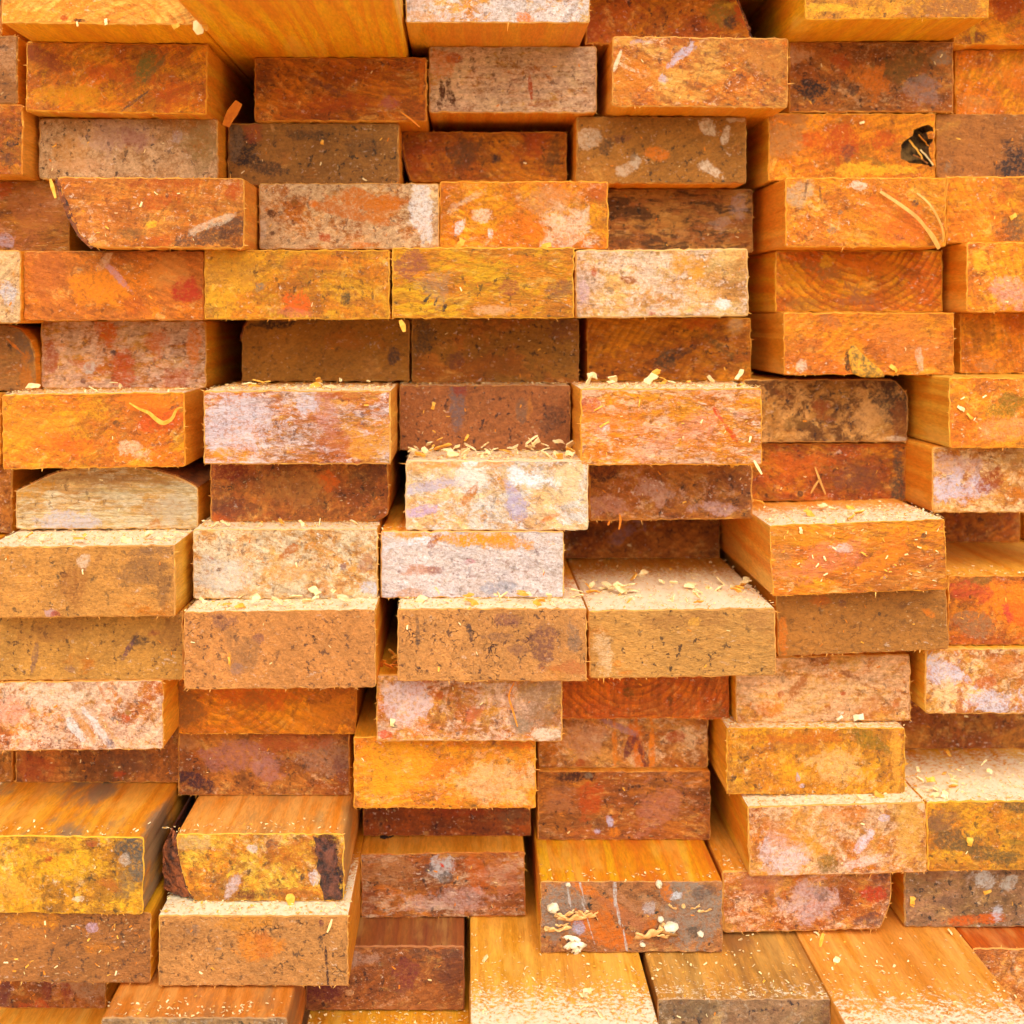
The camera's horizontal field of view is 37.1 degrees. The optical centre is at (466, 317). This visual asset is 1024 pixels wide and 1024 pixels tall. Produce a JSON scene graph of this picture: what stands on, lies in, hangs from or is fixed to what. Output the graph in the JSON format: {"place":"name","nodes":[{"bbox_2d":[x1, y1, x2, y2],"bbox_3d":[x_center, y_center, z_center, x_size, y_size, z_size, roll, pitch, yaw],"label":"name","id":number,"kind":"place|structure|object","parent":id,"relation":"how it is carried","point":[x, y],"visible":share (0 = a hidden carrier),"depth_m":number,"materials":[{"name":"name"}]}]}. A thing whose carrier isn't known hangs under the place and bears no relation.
{"place":"outdoors","nodes":[
{"label":"outdoors","id":0,"kind":"place"},
{"bbox_2d":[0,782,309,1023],"bbox_3d":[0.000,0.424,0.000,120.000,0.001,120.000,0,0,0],"label":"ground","id":1,"kind":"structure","parent":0,"point":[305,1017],"depth_m":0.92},
{"bbox_2d":[0,983,120,1023],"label":"sawn plank","id":2,"kind":"object","parent":1,"relation":"on","point":[52,1015],"depth_m":0.83,"materials":[{"name":"brown wood"}]},
{"bbox_2d":[0,981,117,1008],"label":"sawn plank","id":3,"kind":"object","parent":2,"relation":"on","point":[18,994],"visible":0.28,"depth_m":0.84,"materials":[{"name":"brown wood"}]},
{"bbox_2d":[0,875,170,983],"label":"sawn plank","id":4,"kind":"object","parent":3,"relation":"on","point":[72,951],"visible":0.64,"depth_m":0.79,"materials":[{"name":"brown wood"}]},
{"bbox_2d":[0,778,190,915],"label":"sawn plank","id":5,"kind":"object","parent":4,"relation":"on","point":[52,870],"visible":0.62,"depth_m":0.79,"materials":[{"name":"brown wood"}]},
{"bbox_2d":[0,751,15,782],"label":"sawn plank","id":6,"kind":"object","parent":5,"relation":"on","point":[7,766],"visible":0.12,"depth_m":0.87,"materials":[{"name":"brown wood"}]},
{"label":"sawn plank","id":7,"kind":"object","parent":6,"relation":"on","visible":0},
{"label":"sawn plank","id":8,"kind":"object","parent":7,"relation":"on","visible":0},
{"bbox_2d":[0,529,21,539],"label":"sawn plank","id":9,"kind":"object","parent":8,"relation":"on","point":[2,535],"visible":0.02,"depth_m":0.88,"materials":[{"name":"brown wood"}]},
{"bbox_2d":[0,464,62,532],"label":"sawn plank","id":10,"kind":"object","parent":9,"relation":"on","point":[12,481],"visible":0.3,"depth_m":0.87,"materials":[{"name":"brown wood"}]},
{"bbox_2d":[0,390,20,464],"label":"sawn plank","id":11,"kind":"object","parent":10,"relation":"on","point":[2,392],"visible":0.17,"depth_m":0.87,"materials":[{"name":"brown wood"}]},
{"bbox_2d":[0,323,42,390],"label":"sawn plank","id":12,"kind":"object","parent":11,"relation":"on","point":[20,354],"visible":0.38,"depth_m":0.87,"materials":[{"name":"brown wood"}]},
{"bbox_2d":[0,250,43,323],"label":"sawn plank","id":13,"kind":"object","parent":12,"relation":"on","point":[11,276],"visible":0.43,"depth_m":0.84,"materials":[{"name":"brown wood"}]},
{"bbox_2d":[0,180,97,250],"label":"sawn plank","id":14,"kind":"object","parent":13,"relation":"on","point":[29,218],"visible":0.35,"depth_m":0.86,"materials":[{"name":"brown wood"}]},
{"bbox_2d":[15,726,178,782],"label":"sawn plank","id":15,"kind":"object","parent":5,"relation":"on","point":[147,765],"visible":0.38,"depth_m":0.87,"materials":[{"name":"brown wood"}]},
{"bbox_2d":[0,679,178,752],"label":"sawn plank","id":16,"kind":"object","parent":15,"relation":"on","point":[82,714],"visible":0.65,"depth_m":0.82,"materials":[{"name":"brown wood"}]},
{"bbox_2d":[0,597,196,681],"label":"sawn plank","id":17,"kind":"object","parent":16,"relation":"on","point":[109,648],"visible":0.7,"depth_m":0.82,"materials":[{"name":"brown wood"}]},
{"bbox_2d":[0,528,193,619],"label":"sawn plank","id":18,"kind":"object","parent":17,"relation":"on","point":[42,580],"visible":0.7,"depth_m":0.80,"materials":[{"name":"brown wood"}]},
{"bbox_2d":[14,457,210,530],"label":"sawn plank","id":19,"kind":"object","parent":18,"relation":"on","point":[156,497],"visible":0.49,"depth_m":0.85,"materials":[{"name":"brown wood"}]},
{"bbox_2d":[1,378,241,470],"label":"sawn plank","id":20,"kind":"object","parent":19,"relation":"on","point":[70,430],"visible":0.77,"depth_m":0.83,"materials":[{"name":"brown wood"}]},
{"bbox_2d":[40,320,246,388],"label":"sawn plank","id":21,"kind":"object","parent":20,"relation":"on","point":[134,354],"visible":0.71,"depth_m":0.88,"materials":[{"name":"brown wood"}]},
{"bbox_2d":[23,250,228,321],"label":"sawn plank","id":22,"kind":"object","parent":21,"relation":"on","point":[172,284],"visible":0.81,"depth_m":0.84,"materials":[{"name":"brown wood"}]},
{"bbox_2d":[55,174,261,251],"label":"sawn plank","id":23,"kind":"object","parent":22,"relation":"on","point":[127,220],"visible":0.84,"depth_m":0.82,"materials":[{"name":"brown wood"}]},
{"bbox_2d":[38,117,228,180],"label":"sawn plank","id":24,"kind":"object","parent":23,"relation":"on","point":[192,148],"visible":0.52,"depth_m":0.85,"materials":[{"name":"brown wood"}]},
{"bbox_2d":[24,41,256,127],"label":"sawn plank","id":25,"kind":"object","parent":24,"relation":"on","point":[98,80],"visible":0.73,"depth_m":0.83,"materials":[{"name":"brown wood"}]},
{"bbox_2d":[2,0,254,92],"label":"sawn plank","id":26,"kind":"object","parent":25,"relation":"on","point":[138,21],"visible":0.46,"depth_m":0.78,"materials":[{"name":"brown wood"}]},
{"bbox_2d":[307,916,468,1023],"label":"sawn plank","id":27,"kind":"object","parent":1,"relation":"on","point":[410,1018],"depth_m":0.84,"materials":[{"name":"brown wood"}]},
{"bbox_2d":[101,966,305,1023],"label":"sawn plank","id":28,"kind":"object","parent":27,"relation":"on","point":[284,1007],"visible":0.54,"depth_m":0.77,"materials":[{"name":"orange wood"}]},
{"bbox_2d":[157,809,363,988],"bbox_3d":[-0.110,0.327,1.111,0.100,0.040,0.648,0,0,0],"label":"sawn plank","id":29,"kind":"object","parent":28,"relation":"on","point":[254,947],"visible":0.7,"depth_m":0.79,"materials":[{"name":"brown wood"}]},
{"bbox_2d":[162,778,362,902],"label":"sawn plank","id":30,"kind":"object","parent":29,"relation":"on","point":[208,863],"visible":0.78,"depth_m":0.81,"materials":[{"name":"brown wood"}]},
{"bbox_2d":[177,732,354,796],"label":"sawn plank","id":31,"kind":"object","parent":30,"relation":"on","point":[299,764],"visible":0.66,"depth_m":0.87,"materials":[{"name":"brown wood"}]},
{"bbox_2d":[178,679,366,735],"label":"sawn plank","id":32,"kind":"object","parent":31,"relation":"on","point":[296,710],"visible":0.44,"depth_m":0.86,"materials":[{"name":"brown wood"}]},
{"bbox_2d":[182,586,396,691],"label":"sawn plank","id":33,"kind":"object","parent":32,"relation":"on","point":[293,645],"visible":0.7,"depth_m":0.80,"materials":[{"name":"brown wood"}]},
{"bbox_2d":[190,470,405,599],"bbox_3d":[-0.099,0.135,1.130,0.103,0.043,0.609,0,0,0],"label":"sawn plank","id":34,"kind":"object","parent":33,"relation":"on","point":[346,561],"visible":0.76,"depth_m":0.83,"materials":[{"name":"brown wood"}]},
{"bbox_2d":[208,446,409,522],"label":"sawn plank","id":35,"kind":"object","parent":34,"relation":"on","point":[265,493],"visible":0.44,"depth_m":0.85,"materials":[{"name":"brown wood"}]},
{"bbox_2d":[200,380,401,465],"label":"sawn plank","id":36,"kind":"object","parent":35,"relation":"on","point":[324,427],"visible":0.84,"depth_m":0.82,"materials":[{"name":"pink wood"}]},
{"bbox_2d":[239,319,411,382],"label":"sawn plank","id":37,"kind":"object","parent":36,"relation":"on","point":[302,350],"visible":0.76,"depth_m":0.91,"materials":[{"name":"brown wood"}]},
{"bbox_2d":[204,248,413,321],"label":"sawn plank","id":38,"kind":"object","parent":37,"relation":"on","point":[328,284],"visible":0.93,"depth_m":0.83,"materials":[{"name":"brown wood"}]},
{"bbox_2d":[257,182,439,251],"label":"sawn plank","id":39,"kind":"object","parent":38,"relation":"on","point":[318,216],"visible":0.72,"depth_m":0.86,"materials":[{"name":"brown wood"}]},
{"bbox_2d":[227,122,409,187],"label":"sawn plank","id":40,"kind":"object","parent":39,"relation":"on","point":[349,153],"visible":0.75,"depth_m":0.88,"materials":[{"name":"brown wood"}]},
{"bbox_2d":[253,56,432,131],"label":"sawn plank","id":41,"kind":"object","parent":40,"relation":"on","point":[296,90],"visible":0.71,"depth_m":0.87,"materials":[{"name":"brown wood"}]},
{"bbox_2d":[179,0,412,82],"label":"sawn plank","id":42,"kind":"object","parent":41,"relation":"on","point":[243,34],"visible":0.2,"depth_m":0.79,"materials":[{"name":"brown wood"}]},
{"bbox_2d":[305,915,465,1011],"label":"sawn plank","id":43,"kind":"object","parent":27,"relation":"on","point":[416,953],"visible":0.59,"depth_m":0.84,"materials":[{"name":"brown wood"}]},
{"bbox_2d":[360,835,526,917],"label":"sawn plank","id":44,"kind":"object","parent":43,"relation":"on","point":[398,878],"visible":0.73,"depth_m":0.88,"materials":[{"name":"brown wood"}]},
{"bbox_2d":[362,807,530,836],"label":"sawn plank","id":45,"kind":"object","parent":44,"relation":"on","point":[408,822],"visible":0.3,"depth_m":0.91,"materials":[{"name":"brown wood"}]},
{"bbox_2d":[353,682,538,809],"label":"sawn plank","id":46,"kind":"object","parent":45,"relation":"on","point":[455,774],"visible":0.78,"depth_m":0.83,"materials":[{"name":"brown wood"}]},
{"bbox_2d":[374,597,564,742],"bbox_3d":[0.002,0.210,1.128,0.104,0.040,0.614,0,0,0],"label":"sawn plank","id":47,"kind":"object","parent":46,"relation":"on","point":[435,710],"visible":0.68,"depth_m":0.82,"materials":[{"name":"brown wood"}]},
{"bbox_2d":[395,557,590,682],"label":"sawn plank","id":48,"kind":"object","parent":47,"relation":"on","point":[525,642],"visible":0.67,"depth_m":0.80,"materials":[{"name":"brown wood"}]},
{"bbox_2d":[378,471,564,599],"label":"sawn plank","id":49,"kind":"object","parent":48,"relation":"on","point":[483,563],"visible":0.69,"depth_m":0.83,"materials":[{"name":"brown wood"}]},
{"bbox_2d":[401,449,588,531],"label":"sawn plank","id":50,"kind":"object","parent":49,"relation":"on","point":[453,493],"visible":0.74,"depth_m":0.83,"materials":[{"name":"brown wood"}]},
{"bbox_2d":[398,378,570,450],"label":"sawn plank","id":51,"kind":"object","parent":50,"relation":"on","point":[543,413],"visible":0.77,"depth_m":0.89,"materials":[{"name":"brown wood"}]},
{"bbox_2d":[410,318,579,383],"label":"sawn plank","id":52,"kind":"object","parent":51,"relation":"on","point":[457,352],"visible":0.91,"depth_m":0.91,"materials":[{"name":"brown wood"}]},
{"bbox_2d":[390,245,575,319],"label":"sawn plank","id":53,"kind":"object","parent":52,"relation":"on","point":[517,282],"visible":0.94,"depth_m":0.83,"materials":[{"name":"brown wood"}]},
{"bbox_2d":[439,180,608,250],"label":"sawn plank","id":54,"kind":"object","parent":53,"relation":"on","point":[572,214],"visible":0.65,"depth_m":0.87,"materials":[{"name":"brown wood"}]},
{"bbox_2d":[401,130,567,185],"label":"sawn plank","id":55,"kind":"object","parent":54,"relation":"on","point":[433,157],"visible":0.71,"depth_m":0.92,"materials":[{"name":"brown wood"}]},
{"bbox_2d":[427,46,597,134],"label":"sawn plank","id":56,"kind":"object","parent":55,"relation":"on","point":[526,88],"visible":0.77,"depth_m":0.88,"materials":[{"name":"brown wood"}]},
{"bbox_2d":[403,0,591,71],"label":"sawn plank","id":57,"kind":"object","parent":56,"relation":"on","point":[502,23],"visible":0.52,"depth_m":0.82,"materials":[{"name":"brown wood"}]},
{"bbox_2d":[469,836,657,1023],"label":"sawn plank","id":58,"kind":"object","parent":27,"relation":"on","point":[490,931],"visible":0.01,"depth_m":0.80,"materials":[{"name":"brown wood"}]},
{"bbox_2d":[527,808,723,953],"bbox_3d":[0.091,0.329,1.129,0.104,0.047,0.611,0,0,0],"label":"sawn plank","id":59,"kind":"object","parent":58,"relation":"on","point":[614,917],"visible":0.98,"depth_m":0.83,"materials":[{"name":"orange wood"}]},
{"bbox_2d":[534,749,710,840],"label":"sawn plank","id":60,"kind":"object","parent":59,"relation":"on","point":[599,803],"visible":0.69,"depth_m":0.89,"materials":[{"name":"brown wood"}]},
{"bbox_2d":[536,718,708,768],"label":"sawn plank","id":61,"kind":"object","parent":60,"relation":"on","point":[666,743],"visible":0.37,"depth_m":0.90,"materials":[{"name":"brown wood"}]},
{"bbox_2d":[562,667,729,720],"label":"sawn plank","id":62,"kind":"object","parent":61,"relation":"on","point":[657,698],"visible":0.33,"depth_m":0.88,"materials":[{"name":"brown wood"}]},
{"bbox_2d":[565,557,778,682],"bbox_3d":[0.116,0.175,1.124,0.105,0.042,0.621,-1,0,0],"label":"sawn plank","id":63,"kind":"object","parent":62,"relation":"on","point":[632,641],"visible":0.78,"depth_m":0.81,"materials":[{"name":"brown wood"}]},
{"bbox_2d":[563,518,721,559],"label":"sawn plank","id":64,"kind":"object","parent":63,"relation":"on","point":[679,538],"visible":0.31,"depth_m":0.98,"materials":[{"name":"brown wood"}]},
{"bbox_2d":[588,464,752,524],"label":"sawn plank","id":65,"kind":"object","parent":64,"relation":"on","point":[705,492],"visible":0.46,"depth_m":0.88,"materials":[{"name":"brown wood"}]},
{"bbox_2d":[567,376,762,467],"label":"sawn plank","id":66,"kind":"object","parent":65,"relation":"on","point":[663,428],"visible":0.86,"depth_m":0.83,"materials":[{"name":"brown wood"}]},
{"bbox_2d":[569,317,751,381],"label":"sawn plank","id":67,"kind":"object","parent":66,"relation":"on","point":[689,348],"visible":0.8,"depth_m":0.92,"materials":[{"name":"brown wood"}]},
{"bbox_2d":[573,246,750,319],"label":"sawn plank","id":68,"kind":"object","parent":67,"relation":"on","point":[648,283],"visible":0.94,"depth_m":0.86,"materials":[{"name":"brown wood"}]},
{"bbox_2d":[605,188,753,252],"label":"sawn plank","id":69,"kind":"object","parent":68,"relation":"on","point":[704,218],"visible":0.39,"depth_m":0.93,"materials":[{"name":"brown wood"}]},
{"bbox_2d":[566,115,746,189],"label":"sawn plank","id":70,"kind":"object","parent":69,"relation":"on","point":[660,151],"visible":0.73,"depth_m":0.89,"materials":[{"name":"brown wood"}]},
{"bbox_2d":[593,34,794,130],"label":"sawn plank","id":71,"kind":"object","parent":70,"relation":"on","point":[657,82],"visible":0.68,"depth_m":0.86,"materials":[{"name":"brown wood"}]},
{"bbox_2d":[579,0,752,66],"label":"sawn plank","id":72,"kind":"object","parent":71,"relation":"on","point":[609,20],"visible":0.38,"depth_m":0.89,"materials":[{"name":"brown wood"}]},
{"bbox_2d":[0,2,1023,1023],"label":"sawdust","id":73,"kind":"object","parent":1,"relation":"on","point":[375,386],"visible":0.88,"depth_m":0.83,"materials":[{"name":"brown wood"}]},
{"bbox_2d":[639,930,830,1023],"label":"sawn plank","id":74,"kind":"object","parent":1,"relation":"on","point":[695,1005],"visible":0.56,"depth_m":0.79,"materials":[{"name":"brown wood"}]},
{"bbox_2d":[703,800,892,933],"bbox_3d":[0.191,0.327,1.143,0.097,0.039,0.583,-1,0,0],"label":"sawn plank","id":75,"kind":"object","parent":74,"relation":"on","point":[834,902],"visible":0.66,"depth_m":0.85,"materials":[{"name":"brown wood"}]},
{"bbox_2d":[707,760,926,877],"bbox_3d":[0.205,0.289,1.138,0.101,0.047,0.593,-1,0,0],"label":"sawn plank","id":76,"kind":"object","parent":75,"relation":"on","point":[827,837],"visible":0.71,"depth_m":0.84,"materials":[{"name":"brown wood"}]},
{"bbox_2d":[707,713,907,794],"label":"sawn plank","id":77,"kind":"object","parent":76,"relation":"on","point":[849,758],"visible":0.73,"depth_m":0.86,"materials":[{"name":"brown wood"}]},
{"bbox_2d":[728,651,913,722],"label":"sawn plank","id":78,"kind":"object","parent":77,"relation":"on","point":[798,688],"visible":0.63,"depth_m":0.87,"materials":[{"name":"brown wood"}]},
{"bbox_2d":[719,548,948,657],"bbox_3d":[0.220,0.168,1.139,0.097,0.040,0.591,-2,0,0],"label":"sawn plank","id":79,"kind":"object","parent":78,"relation":"on","point":[805,625],"visible":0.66,"depth_m":0.84,"materials":[{"name":"brown wood"}]},
{"bbox_2d":[719,498,947,596],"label":"sawn plank","id":80,"kind":"object","parent":79,"relation":"on","point":[755,545],"visible":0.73,"depth_m":0.83,"materials":[{"name":"brown wood"}]},
{"bbox_2d":[752,441,905,501],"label":"sawn plank","id":81,"kind":"object","parent":80,"relation":"on","point":[787,467],"visible":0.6,"depth_m":0.92,"materials":[{"name":"brown wood"}]},
{"bbox_2d":[733,369,908,443],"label":"sawn plank","id":82,"kind":"object","parent":81,"relation":"on","point":[841,408],"visible":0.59,"depth_m":0.92,"materials":[{"name":"brown wood"}]},
{"bbox_2d":[724,310,955,376],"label":"sawn plank","id":83,"kind":"object","parent":82,"relation":"on","point":[844,343],"visible":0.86,"depth_m":0.88,"materials":[{"name":"brown wood"}]},
{"bbox_2d":[747,250,943,312],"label":"sawn plank","id":84,"kind":"object","parent":83,"relation":"on","point":[864,281],"visible":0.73,"depth_m":0.91,"materials":[{"name":"brown wood"}]},
{"bbox_2d":[748,174,946,256],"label":"sawn plank","id":85,"kind":"object","parent":84,"relation":"on","point":[792,213],"visible":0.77,"depth_m":0.86,"materials":[{"name":"brown wood"}]},
{"bbox_2d":[732,112,937,192],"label":"sawn plank","id":86,"kind":"object","parent":85,"relation":"on","point":[781,146],"visible":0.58,"depth_m":0.89,"materials":[{"name":"brown wood"}]},
{"bbox_2d":[779,41,954,114],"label":"sawn plank","id":87,"kind":"object","parent":86,"relation":"on","point":[889,80],"visible":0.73,"depth_m":0.89,"materials":[{"name":"brown wood"}]},
{"bbox_2d":[747,0,988,42],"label":"sawn plank","id":88,"kind":"object","parent":87,"relation":"on","point":[863,21],"visible":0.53,"depth_m":0.84,"materials":[{"name":"brown wood"}]},
{"bbox_2d":[794,905,1023,1023],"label":"sawn plank","id":89,"kind":"object","parent":1,"relation":"on","point":[929,946],"depth_m":0.80,"materials":[{"name":"brown wood"}]},
{"bbox_2d":[955,926,1023,1012],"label":"sawn plank","id":90,"kind":"object","parent":1,"relation":"on","point":[999,951],"visible":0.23,"depth_m":0.84,"materials":[{"name":"brown wood"}]},
{"bbox_2d":[889,870,1023,927],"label":"sawn plank","id":91,"kind":"object","parent":90,"relation":"on","point":[963,900],"visible":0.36,"depth_m":0.86,"materials":[{"name":"brown wood"}]},
{"bbox_2d":[905,748,1023,871],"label":"sawn plank","id":92,"kind":"object","parent":91,"relation":"on","point":[993,828],"visible":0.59,"depth_m":0.84,"materials":[{"name":"yellow wood"}]},
{"bbox_2d":[897,700,1023,750],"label":"sawn plank","id":93,"kind":"object","parent":92,"relation":"on","point":[978,731],"visible":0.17,"depth_m":0.94,"materials":[{"name":"brown wood"}]},
{"bbox_2d":[905,644,1023,714],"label":"sawn plank","id":94,"kind":"object","parent":93,"relation":"on","point":[974,676],"visible":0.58,"depth_m":0.86,"materials":[{"name":"brown wood"}]},
{"bbox_2d":[945,538,1023,645],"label":"sawn plank","id":95,"kind":"object","parent":94,"relation":"on","point":[999,620],"visible":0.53,"depth_m":0.86,"materials":[{"name":"brown wood"}]},
{"bbox_2d":[899,500,1019,542],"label":"sawn plank","id":96,"kind":"object","parent":95,"relation":"on","point":[968,527],"visible":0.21,"depth_m":0.99,"materials":[{"name":"brown wood"}]},
{"bbox_2d":[898,436,1023,513],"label":"sawn plank","id":97,"kind":"object","parent":96,"relation":"on","point":[935,473],"visible":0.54,"depth_m":0.87,"materials":[{"name":"brown wood"}]},
{"bbox_2d":[877,373,1023,450],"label":"sawn plank","id":98,"kind":"object","parent":97,"relation":"on","point":[936,415],"visible":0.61,"depth_m":0.85,"materials":[{"name":"brown wood"}]},
{"bbox_2d":[953,312,1023,373],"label":"sawn plank","id":99,"kind":"object","parent":98,"relation":"on","point":[977,336],"visible":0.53,"depth_m":0.91,"materials":[{"name":"brown wood"}]},
{"bbox_2d":[920,240,1023,313],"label":"sawn plank","id":100,"kind":"object","parent":99,"relation":"on","point":[962,292],"visible":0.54,"depth_m":0.87,"materials":[{"name":"brown wood"}]},
{"bbox_2d":[945,174,1023,245],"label":"sawn plank","id":101,"kind":"object","parent":100,"relation":"on","point":[975,206],"visible":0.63,"depth_m":0.88,"materials":[{"name":"brown wood"}]},
{"bbox_2d":[934,112,1023,177],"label":"sawn plank","id":102,"kind":"object","parent":101,"relation":"on","point":[982,145],"visible":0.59,"depth_m":0.90,"materials":[{"name":"brown wood"}]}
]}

